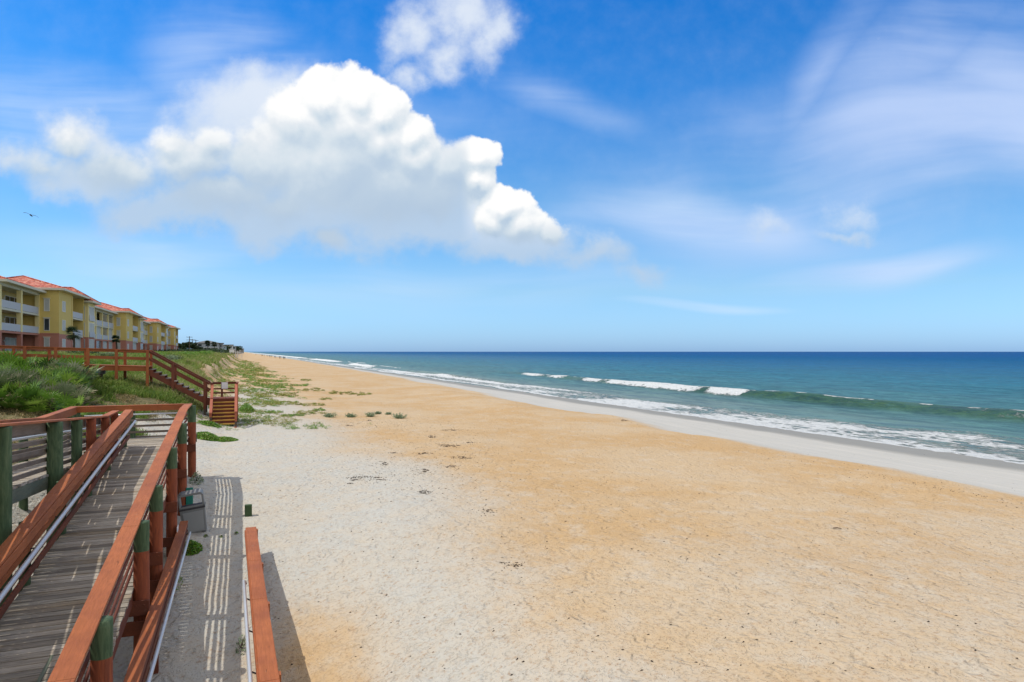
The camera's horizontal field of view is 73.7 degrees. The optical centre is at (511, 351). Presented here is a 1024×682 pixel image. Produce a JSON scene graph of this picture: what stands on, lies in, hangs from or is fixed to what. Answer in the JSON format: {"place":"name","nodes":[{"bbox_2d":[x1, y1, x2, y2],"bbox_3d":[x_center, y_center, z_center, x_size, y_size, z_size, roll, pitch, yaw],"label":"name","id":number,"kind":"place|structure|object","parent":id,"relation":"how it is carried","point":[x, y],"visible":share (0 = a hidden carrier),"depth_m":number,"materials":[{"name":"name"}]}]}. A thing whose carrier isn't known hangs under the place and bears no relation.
{"place":"outdoors","nodes":[
{"label":"outdoors","id":0,"kind":"place"},
{"bbox_2d":[0,393,186,446],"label":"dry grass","id":1,"kind":"structure","parent":0,"point":[18,411],"depth_m":27.37,"materials":[{"name":"green plant"}]},
{"bbox_2d":[0,352,1023,681],"bbox_3d":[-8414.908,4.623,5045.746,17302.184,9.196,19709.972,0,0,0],"label":"sand","id":2,"kind":"structure","parent":0,"point":[746,508],"depth_m":15.31,"materials":[{"name":"beige sand"}]},
{"bbox_2d":[0,371,16,387],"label":"saw palmetto","id":3,"kind":"object","parent":2,"relation":"on","point":[3,379],"visible":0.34,"depth_m":27.05,"materials":[{"name":"green plant"}]},
{"bbox_2d":[0,381,18,408],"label":"saw palmetto","id":4,"kind":"object","parent":2,"relation":"on","point":[3,394],"visible":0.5,"depth_m":26.18,"materials":[{"name":"green plant"}]},
{"bbox_2d":[0,366,31,382],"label":"saw palmetto","id":5,"kind":"object","parent":2,"relation":"on","point":[18,376],"visible":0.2,"depth_m":28.23,"materials":[{"name":"green plant"}]},
{"bbox_2d":[0,348,32,365],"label":"saw palmetto","id":6,"kind":"object","parent":2,"relation":"on","point":[29,362],"visible":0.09,"depth_m":32.56,"materials":[{"name":"green plant"}]},
{"bbox_2d":[0,366,33,381],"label":"saw palmetto","id":7,"kind":"object","parent":2,"relation":"on","point":[12,370],"visible":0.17,"depth_m":28.91,"materials":[{"name":"green plant"}]},
{"bbox_2d":[0,358,35,372],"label":"saw palmetto","id":8,"kind":"object","parent":2,"relation":"on","point":[12,367],"visible":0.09,"depth_m":29.74,"materials":[{"name":"green plant"}]},
{"bbox_2d":[0,350,36,365],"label":"saw palmetto","id":9,"kind":"object","parent":2,"relation":"on","point":[9,357],"visible":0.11,"depth_m":32.50,"materials":[{"name":"green plant"}]},
{"bbox_2d":[0,381,39,408],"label":"saw palmetto","id":10,"kind":"object","parent":2,"relation":"on","point":[14,388],"visible":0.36,"depth_m":26.81,"materials":[{"name":"green plant"}]},
{"bbox_2d":[0,380,50,409],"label":"saw palmetto","id":11,"kind":"object","parent":2,"relation":"on","point":[26,393],"visible":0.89,"depth_m":26.47,"materials":[{"name":"green plant"}]},
{"bbox_2d":[13,378,45,399],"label":"saw palmetto","id":12,"kind":"object","parent":2,"relation":"on","point":[24,382],"visible":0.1,"depth_m":27.67,"materials":[{"name":"green plant"}]},
{"bbox_2d":[12,367,47,380],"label":"saw palmetto","id":13,"kind":"object","parent":2,"relation":"on","point":[28,373],"visible":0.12,"depth_m":29.29,"materials":[{"name":"green plant"}]},
{"bbox_2d":[27,357,43,361],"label":"saw palmetto","id":14,"kind":"object","parent":2,"relation":"on","point":[29,358],"visible":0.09,"depth_m":42.37,"materials":[{"name":"green plant"}]},
{"bbox_2d":[20,375,52,389],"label":"saw palmetto","id":15,"kind":"object","parent":2,"relation":"on","point":[42,383],"visible":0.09,"depth_m":28.18,"materials":[{"name":"green plant"}]},
{"bbox_2d":[25,361,54,369],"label":"saw palmetto","id":16,"kind":"object","parent":2,"relation":"on","point":[32,363],"visible":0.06,"depth_m":32.51,"materials":[{"name":"green plant"}]},
{"bbox_2d":[17,387,65,413],"bbox_3d":[-18.462,1.919,26.986,1.651,1.205,2.136,-5,5,17],"label":"saw palmetto","id":17,"kind":"object","parent":2,"relation":"on","point":[45,394],"visible":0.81,"depth_m":26.60,"materials":[{"name":"green plant"}]},
{"bbox_2d":[0,275,89,351],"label":"condominium","id":18,"kind":"structure","parent":2,"relation":"on","point":[35,312],"depth_m":106.80,"materials":[{"name":"paint"}]},
{"bbox_2d":[5,337,15,350],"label":"window","id":19,"kind":"structure","parent":18,"relation":"in","point":[8,341],"depth_m":100.96,"materials":[{"name":"grey glass"}]},
{"bbox_2d":[5,316,15,331],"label":"window","id":20,"kind":"structure","parent":18,"relation":"in","point":[12,320],"depth_m":100.96,"materials":[{"name":"black glass"}]},
{"bbox_2d":[5,295,15,309],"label":"window","id":21,"kind":"structure","parent":18,"relation":"in","point":[8,298],"depth_m":100.96,"materials":[{"name":"black glass"}]},
{"bbox_2d":[44,338,49,346],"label":"window","id":22,"kind":"structure","parent":18,"relation":"in","point":[46,340],"depth_m":107.18,"materials":[{"name":"white paint"}]},
{"bbox_2d":[44,318,49,330],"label":"window","id":23,"kind":"structure","parent":18,"relation":"in","point":[46,320],"depth_m":107.17,"materials":[{"name":"black glass"}]},
{"bbox_2d":[44,299,49,310],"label":"window","id":24,"kind":"structure","parent":18,"relation":"in","point":[46,301],"depth_m":107.18,"materials":[{"name":"white paint"}]},
{"bbox_2d":[62,339,65,346],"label":"window","id":25,"kind":"structure","parent":18,"relation":"in","point":[63,340],"depth_m":110.95,"materials":[{"name":"white paint"}]},
{"bbox_2d":[62,320,65,330],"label":"window","id":26,"kind":"structure","parent":18,"relation":"in","point":[63,321],"depth_m":110.87,"materials":[{"name":"white paint"}]},
{"bbox_2d":[62,301,65,311],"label":"window","id":27,"kind":"structure","parent":18,"relation":"in","point":[63,302],"depth_m":110.64,"materials":[{"name":"white paint"}]},
{"bbox_2d":[75,338,80,347],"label":"window","id":28,"kind":"structure","parent":18,"relation":"in","point":[77,342],"depth_m":122.20,"materials":[{"name":"white paint"}]},
{"bbox_2d":[33,367,62,378],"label":"saw palmetto","id":29,"kind":"object","parent":2,"relation":"on","point":[40,371],"visible":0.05,"depth_m":30.68,"materials":[{"name":"green plant"}]},
{"bbox_2d":[34,358,65,367],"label":"saw palmetto","id":30,"kind":"object","parent":2,"relation":"on","point":[52,364],"visible":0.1,"depth_m":33.47,"materials":[{"name":"green plant"}]},
{"bbox_2d":[37,354,73,366],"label":"saw palmetto","id":31,"kind":"object","parent":2,"relation":"on","point":[47,361],"visible":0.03,"depth_m":34.14,"materials":[{"name":"green plant"}]},
{"bbox_2d":[40,374,78,399],"bbox_3d":[-19.465,1.639,28.978,1.993,1.468,2.423,0,0,-24],"label":"saw palmetto","id":32,"kind":"object","parent":2,"relation":"on","point":[53,382],"visible":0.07,"depth_m":28.64,"materials":[{"name":"green plant"}]},
{"bbox_2d":[42,371,84,385],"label":"saw palmetto","id":33,"kind":"object","parent":2,"relation":"on","point":[59,380],"visible":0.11,"depth_m":29.93,"materials":[{"name":"green plant"}]},
{"bbox_2d":[40,381,90,410],"bbox_3d":[-18.492,1.855,27.989,2.102,1.430,2.196,4,-6,6],"label":"saw palmetto","id":34,"kind":"object","parent":2,"relation":"on","point":[65,388],"visible":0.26,"depth_m":28.02,"materials":[{"name":"green plant"}]},
{"bbox_2d":[44,379,87,404],"bbox_3d":[-19.036,1.810,28.359,2.100,1.398,2.760,0,0,-17],"label":"saw palmetto","id":35,"kind":"object","parent":2,"relation":"on","point":[53,387],"visible":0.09,"depth_m":28.82,"materials":[{"name":"green plant"}]},
{"bbox_2d":[41,392,94,417],"bbox_3d":[-17.536,2.175,27.056,1.780,1.296,2.166,0,0,23],"label":"saw palmetto","id":36,"kind":"object","parent":2,"relation":"on","point":[60,402],"visible":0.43,"depth_m":26.81,"materials":[{"name":"green plant"}]},
{"bbox_2d":[59,365,83,379],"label":"saw palmetto","id":37,"kind":"object","parent":2,"relation":"on","point":[72,370],"visible":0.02,"depth_m":32.16,"materials":[{"name":"green plant"}]},
{"bbox_2d":[64,326,80,347],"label":"palm tree","id":38,"kind":"object","parent":2,"relation":"on","point":[73,336],"visible":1,"depth_m":99.05,"materials":[{"name":"green plant"}]},
{"bbox_2d":[51,364,96,400],"bbox_3d":[-20.000,1.408,30.556,2.366,1.793,2.831,0,0,-40],"label":"saw palmetto","id":39,"kind":"object","parent":2,"relation":"on","point":[67,375],"visible":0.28,"depth_m":30.77,"materials":[{"name":"green plant"}]},
{"bbox_2d":[50,359,98,382],"bbox_3d":[-21.192,1.171,32.864,2.594,1.690,2.484,0,0,42],"label":"saw palmetto","id":40,"kind":"object","parent":2,"relation":"on","point":[78,368],"visible":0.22,"depth_m":32.85,"materials":[{"name":"green plant"}]},
{"bbox_2d":[47,355,103,385],"bbox_3d":[-21.741,1.051,33.410,2.613,1.906,3.381,6,4,28],"label":"saw palmetto","id":41,"kind":"object","parent":2,"relation":"on","point":[59,363],"visible":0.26,"depth_m":33.73,"materials":[{"name":"green plant"}]},
{"bbox_2d":[66,351,98,353],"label":"dune shrub","id":42,"kind":"object","parent":2,"relation":"on","point":[75,352],"visible":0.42,"depth_m":77.48,"materials":[{"name":"green plant"}]},
{"bbox_2d":[72,383,101,405],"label":"saw palmetto","id":43,"kind":"object","parent":2,"relation":"on","point":[87,397],"visible":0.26,"depth_m":29.60,"materials":[{"name":"green plant"}]},
{"bbox_2d":[77,381,101,405],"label":"saw palmetto","id":44,"kind":"object","parent":2,"relation":"on","point":[91,399],"visible":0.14,"depth_m":30.60,"materials":[{"name":"green plant"}]},
{"bbox_2d":[90,359,103,363],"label":"saw palmetto","id":45,"kind":"object","parent":2,"relation":"on","point":[94,362],"visible":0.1,"depth_m":45.45,"materials":[{"name":"green plant"}]},
{"bbox_2d":[0,403,196,681],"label":"ramp boardwalk","id":46,"kind":"structure","parent":2,"relation":"on","point":[83,593],"depth_m":11.83,"materials":[{"name":"brown wood"}]},
{"bbox_2d":[121,521,190,681],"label":"railing","id":47,"kind":"object","parent":46,"relation":"attached to","point":[149,642],"visible":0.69,"depth_m":11.04,"materials":[{"name":"wood"}]},
{"bbox_2d":[64,287,141,349],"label":"condominium","id":48,"kind":"structure","parent":2,"relation":"on","point":[104,323],"depth_m":158.23,"materials":[{"name":"paint"}]},
{"bbox_2d":[89,339,93,347],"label":"window","id":49,"kind":"structure","parent":48,"relation":"in","point":[91,342],"depth_m":128.75,"materials":[{"name":"white paint"}]},
{"bbox_2d":[89,323,93,331],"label":"window","id":50,"kind":"structure","parent":48,"relation":"in","point":[91,326],"depth_m":128.75,"materials":[{"name":"white paint"}]},
{"bbox_2d":[89,306,93,315],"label":"window","id":51,"kind":"structure","parent":48,"relation":"in","point":[91,310],"depth_m":128.75,"materials":[{"name":"white paint"}]},
{"bbox_2d":[97,327,100,334],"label":"window","id":52,"kind":"structure","parent":48,"relation":"in","point":[98,328],"depth_m":149.90,"materials":[{"name":"white paint"}]},
{"bbox_2d":[103,341,106,348],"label":"window","id":53,"kind":"structure","parent":48,"relation":"in","point":[104,342],"depth_m":155.87,"materials":[{"name":"white paint"}]},
{"bbox_2d":[103,314,106,326],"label":"window","id":54,"kind":"structure","parent":48,"relation":"in","point":[104,316],"depth_m":155.99,"materials":[{"name":"white paint"}]},
{"bbox_2d":[105,370,118,374],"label":"saw palmetto","id":55,"kind":"object","parent":2,"relation":"on","point":[111,372],"visible":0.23,"depth_m":39.71,"materials":[{"name":"green plant"}]},
{"bbox_2d":[111,335,120,348],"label":"palm tree","id":56,"kind":"object","parent":2,"relation":"on","point":[117,339],"visible":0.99,"depth_m":130.94,"materials":[{"name":"green plant"}]},
{"bbox_2d":[0,350,236,411],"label":"dune grass","id":57,"kind":"structure","parent":2,"relation":"on","point":[193,362],"depth_m":55.42,"materials":[{"name":"green plant"}]},
{"bbox_2d":[0,345,238,427],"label":"dune crossover","id":58,"kind":"object","parent":2,"relation":"on","point":[223,410],"visible":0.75,"depth_m":37.46,"materials":[{"name":"wood"}]},
{"bbox_2d":[39,377,200,437],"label":"slope grass","id":59,"kind":"structure","parent":2,"relation":"on","point":[115,387],"depth_m":35.04,"materials":[{"name":"green plant"}]},
{"bbox_2d":[123,308,167,350],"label":"condominium","id":60,"kind":"structure","parent":2,"relation":"on","point":[151,334],"depth_m":220.89,"materials":[{"name":"paint"}]},
{"bbox_2d":[151,318,180,349],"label":"condominium","id":61,"kind":"structure","parent":2,"relation":"on","point":[171,336],"depth_m":271.85,"materials":[{"name":"paint"}]},
{"bbox_2d":[154,354,180,360],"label":"dune shrub","id":62,"kind":"object","parent":2,"relation":"on","point":[173,357],"visible":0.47,"depth_m":66.60,"materials":[{"name":"green plant"}]},
{"bbox_2d":[174,351,204,354],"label":"dune shrub","id":63,"kind":"object","parent":2,"relation":"on","point":[189,353],"visible":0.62,"depth_m":106.63,"materials":[{"name":"green plant"}]},
{"bbox_2d":[147,348,234,352],"bbox_3d":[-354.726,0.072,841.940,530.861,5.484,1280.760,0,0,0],"label":"coastal scrub","id":64,"kind":"object","parent":2,"relation":"on","point":[223,350],"visible":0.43,"depth_m":224.00,"materials":[{"name":"green plant"}]},
{"bbox_2d":[177,488,206,532],"bbox_3d":[-8.300,4.164,17.767,0.624,1.060,0.426,-8,6,-23],"label":"litter bin","id":65,"kind":"object","parent":2,"relation":"on","point":[194,515],"visible":0.92,"depth_m":17.62,"materials":[{"name":"grey plastic"}]},
{"bbox_2d":[186,342,197,348],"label":"dark tree","id":66,"kind":"object","parent":2,"relation":"on","point":[193,345],"visible":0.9,"depth_m":318.65,"materials":[{"name":"green plant"}]},
{"bbox_2d":[182,540,202,555],"bbox_3d":[-7.796,4.719,16.542,0.576,0.279,0.869,0,0,-32],"label":"creeping plant","id":67,"kind":"object","parent":2,"relation":"on","point":[195,547],"visible":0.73,"depth_m":16.42,"materials":[{"name":"green plant"}]},
{"bbox_2d":[189,471,203,484],"bbox_3d":[-10.270,4.089,22.209,0.455,0.417,0.868,0,0,-24],"label":"creeping plant","id":68,"kind":"object","parent":2,"relation":"on","point":[195,480],"visible":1,"depth_m":22.16,"materials":[{"name":"green plant"}]},
{"bbox_2d":[187,350,215,353],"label":"dune shrub","id":69,"kind":"object","parent":2,"relation":"on","point":[207,352],"visible":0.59,"depth_m":136.28,"materials":[{"name":"green plant"}]},
{"bbox_2d":[196,431,218,440],"bbox_3d":[-14.055,3.884,31.352,1.286,0.461,1.836,0,0,-25],"label":"creeping plant","id":70,"kind":"object","parent":2,"relation":"on","point":[207,436],"visible":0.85,"depth_m":31.00,"materials":[{"name":"green plant"}]},
{"bbox_2d":[196,340,218,348],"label":"beach house","id":71,"kind":"structure","parent":2,"relation":"on","point":[202,344],"depth_m":344.99,"materials":[{"name":"grey"}]},
{"bbox_2d":[199,420,220,427],"bbox_3d":[-15.703,3.766,35.483,1.132,0.432,1.058,0,0,0],"label":"creeping plant","id":72,"kind":"object","parent":2,"relation":"on","point":[211,423],"visible":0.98,"depth_m":35.35,"materials":[{"name":"green plant"}]},
{"bbox_2d":[216,436,237,441],"bbox_3d":[-13.314,4.034,31.577,1.262,0.250,1.173,0,0,0],"label":"creeping plant","id":73,"kind":"object","parent":2,"relation":"on","point":[225,438],"visible":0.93,"depth_m":31.39,"materials":[{"name":"green plant"}]},
{"bbox_2d":[236,635,245,654],"bbox_3d":[-4.758,5.126,12.040,0.223,0.241,0.609,0,0,-18],"label":"creeping plant","id":74,"kind":"object","parent":2,"relation":"on","point":[242,644],"visible":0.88,"depth_m":11.97,"materials":[{"name":"green plant"}]},
{"bbox_2d":[238,403,253,412],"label":"beach bush","id":75,"kind":"object","parent":2,"relation":"on","point":[245,407],"visible":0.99,"depth_m":44.96,"materials":[{"name":"green plant"}]},
{"bbox_2d":[245,504,251,516],"bbox_3d":[-7.365,4.438,19.067,0.190,0.325,0.140,0,0,-22],"label":"post stump","id":76,"kind":"object","parent":2,"relation":"on","point":[248,509],"visible":1,"depth_m":19.00,"materials":[{"name":"green wood"}]},
{"bbox_2d":[196,355,325,425],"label":"olive creepers","id":77,"kind":"object","parent":2,"relation":"on","point":[247,385],"visible":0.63,"depth_m":63.77,"materials":[{"name":"green plant"}]},
{"bbox_2d":[242,527,280,681],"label":"end railing","id":78,"kind":"object","parent":2,"relation":"on","point":[266,666],"visible":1,"depth_m":10.72,"materials":[{"name":"wood"}]},
{"bbox_2d":[239,379,324,416],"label":"leafy creepers","id":79,"kind":"object","parent":2,"relation":"on","point":[297,414],"visible":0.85,"depth_m":67.11,"materials":[{"name":"green plant"}]},
{"bbox_2d":[196,357,370,429],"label":"green creepers","id":80,"kind":"object","parent":2,"relation":"on","point":[272,386],"visible":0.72,"depth_m":63.75,"materials":[{"name":"green plant"}]},
{"bbox_2d":[241,368,371,414],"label":"beach creepers","id":81,"kind":"object","parent":2,"relation":"on","point":[308,404],"visible":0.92,"depth_m":62.60,"materials":[{"name":"green plant"}]},
{"bbox_2d":[323,412,336,417],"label":"beach plant","id":82,"kind":"object","parent":2,"relation":"on","point":[329,415],"visible":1,"depth_m":43.21,"materials":[{"name":"green plant"}]},
{"bbox_2d":[345,413,357,416],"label":"beach plant","id":83,"kind":"object","parent":2,"relation":"on","point":[350,415],"visible":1,"depth_m":43.47,"materials":[{"name":"green plant"}]},
{"bbox_2d":[345,471,384,483],"bbox_3d":[-5.051,4.243,22.860,1.395,0.125,2.495,0,0,-26],"label":"seaweed clump","id":84,"kind":"object","parent":2,"relation":"on","point":[364,476],"visible":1,"depth_m":22.75,"materials":[{"name":"grey plant"}]},
{"bbox_2d":[364,411,374,416],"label":"beach plant","id":85,"kind":"object","parent":2,"relation":"on","point":[369,414],"visible":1,"depth_m":44.13,"materials":[{"name":"green plant"}]},
{"bbox_2d":[391,413,406,418],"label":"beach plant","id":86,"kind":"object","parent":2,"relation":"on","point":[399,416],"visible":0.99,"depth_m":43.28,"materials":[{"name":"green plant"}]},
{"bbox_2d":[203,413,1021,674],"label":"beach debris","id":87,"kind":"object","parent":2,"relation":"on","point":[565,521],"visible":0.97,"depth_m":18.22,"materials":[{"name":"brown"}]},
{"bbox_2d":[275,473,996,667],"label":"shell fragments","id":88,"kind":"object","parent":2,"relation":"on","point":[628,614],"visible":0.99,"depth_m":11.93,"materials":[{"name":"white"}]},
{"bbox_2d":[0,0,1023,351],"label":"sky","id":89,"kind":"structure","parent":0,"point":[252,175],"materials":[{"name":"blue"}]},
{"bbox_2d":[247,352,1023,463],"bbox_3d":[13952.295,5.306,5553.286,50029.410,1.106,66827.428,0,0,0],"label":"sea","id":90,"kind":"structure","parent":0,"point":[968,403],"depth_m":114.66,"materials":[{"name":"liquid"}]}
]}

